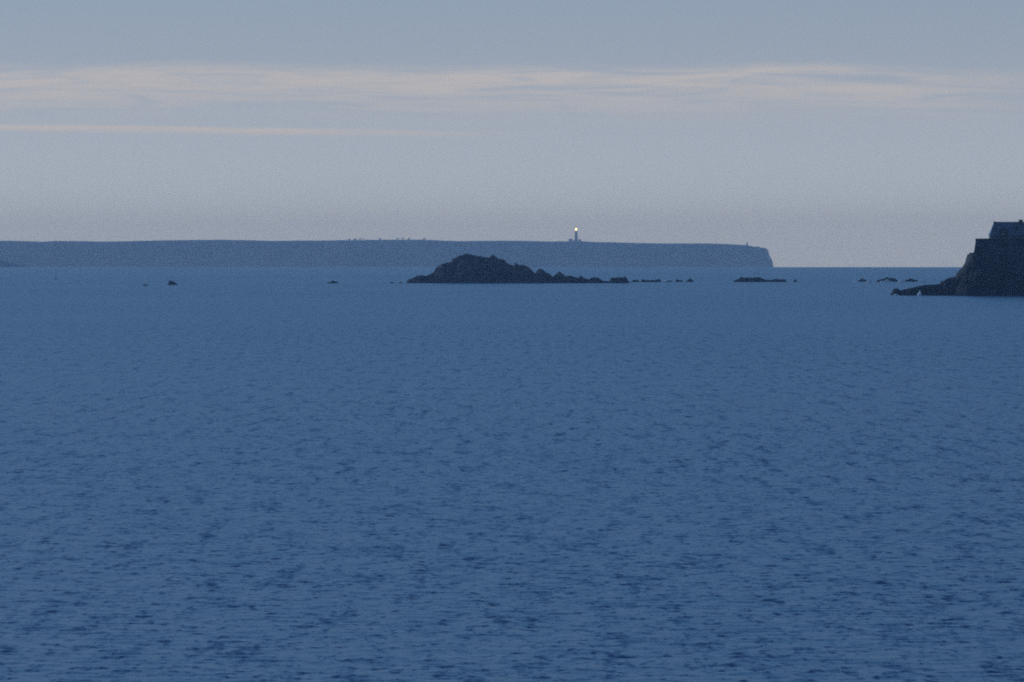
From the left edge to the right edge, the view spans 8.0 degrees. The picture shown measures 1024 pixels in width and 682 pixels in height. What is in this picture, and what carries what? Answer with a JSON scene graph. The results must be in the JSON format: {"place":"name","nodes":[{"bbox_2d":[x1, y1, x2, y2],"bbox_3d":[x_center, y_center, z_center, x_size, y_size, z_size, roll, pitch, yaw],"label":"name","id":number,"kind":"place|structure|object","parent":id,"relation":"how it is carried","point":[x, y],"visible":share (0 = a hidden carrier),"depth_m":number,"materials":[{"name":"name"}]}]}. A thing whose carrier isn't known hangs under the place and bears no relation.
{"place":"outdoors","nodes":[
{"label":"outdoors","id":0,"kind":"place"},
{"bbox_2d":[0,260,28,266],"bbox_3d":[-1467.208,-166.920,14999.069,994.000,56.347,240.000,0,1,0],"label":"headland spur","id":1,"kind":"structure","parent":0,"point":[6,264],"depth_m":14927.57,"materials":[{"name":"stone"}]},
{"bbox_2d":[0,240,772,266],"bbox_3d":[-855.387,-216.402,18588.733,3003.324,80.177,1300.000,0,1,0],"label":"headland","id":2,"kind":"structure","parent":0,"point":[299,253],"depth_m":17977.70,"materials":[{"name":"stone"}]},
{"bbox_2d":[569,227,580,242],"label":"lighthouse","id":3,"kind":"object","parent":2,"relation":"on","point":[576,240],"visible":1,"depth_m":18034.32,"materials":[{"name":"stone"}]},
{"bbox_2d":[0,267,1023,681],"bbox_3d":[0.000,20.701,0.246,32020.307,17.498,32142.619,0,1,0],"label":"sea","id":4,"kind":"structure","parent":0,"point":[348,475],"depth_m":394.04,"materials":[{"name":"blue liquid"}]},
{"bbox_2d":[168,280,177,284],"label":"sea rock","id":5,"kind":"object","parent":4,"relation":"in","point":[170,282],"visible":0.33,"depth_m":2983.36,"materials":[{"name":"black stone"}]},
{"bbox_2d":[406,253,629,282],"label":"rocky islet","id":6,"kind":"object","parent":4,"relation":"in","point":[467,268],"visible":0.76,"depth_m":3183.64,"materials":[{"name":"black stone"}]},
{"bbox_2d":[641,279,661,281],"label":"sea rock","id":7,"kind":"object","parent":4,"relation":"in","point":[657,280],"visible":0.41,"depth_m":3310.17,"materials":[{"name":"black stone"}]},
{"bbox_2d":[733,277,786,281],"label":"sea rock","id":8,"kind":"object","parent":4,"relation":"in","point":[748,279],"visible":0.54,"depth_m":3328.04,"materials":[{"name":"black stone"}]},
{"bbox_2d":[876,277,897,281],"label":"sea rock","id":9,"kind":"object","parent":4,"relation":"in","point":[889,279],"visible":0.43,"depth_m":3345.12,"materials":[{"name":"black stone"}]},
{"bbox_2d":[905,278,917,281],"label":"sea rock","id":10,"kind":"object","parent":4,"relation":"in","point":[910,280],"visible":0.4,"depth_m":3361.96,"materials":[{"name":"black stone"}]},
{"bbox_2d":[891,252,1023,295],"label":"fort rock","id":11,"kind":"object","parent":4,"relation":"in","point":[979,275],"visible":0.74,"depth_m":2174.05,"materials":[{"name":"black stone"}]},
{"bbox_2d":[973,238,1023,259],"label":"fort","id":12,"kind":"structure","parent":11,"relation":"on","point":[1011,248],"depth_m":2186.97,"materials":[{"name":"stone"}]},
{"bbox_2d":[988,220,1023,238],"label":"barrack house","id":13,"kind":"structure","parent":11,"relation":"on","point":[1005,230],"depth_m":2195.47,"materials":[{"name":"stone"}]},
{"bbox_2d":[0,0,1023,266],"label":"sky","id":14,"kind":"structure","parent":0,"point":[809,133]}
]}

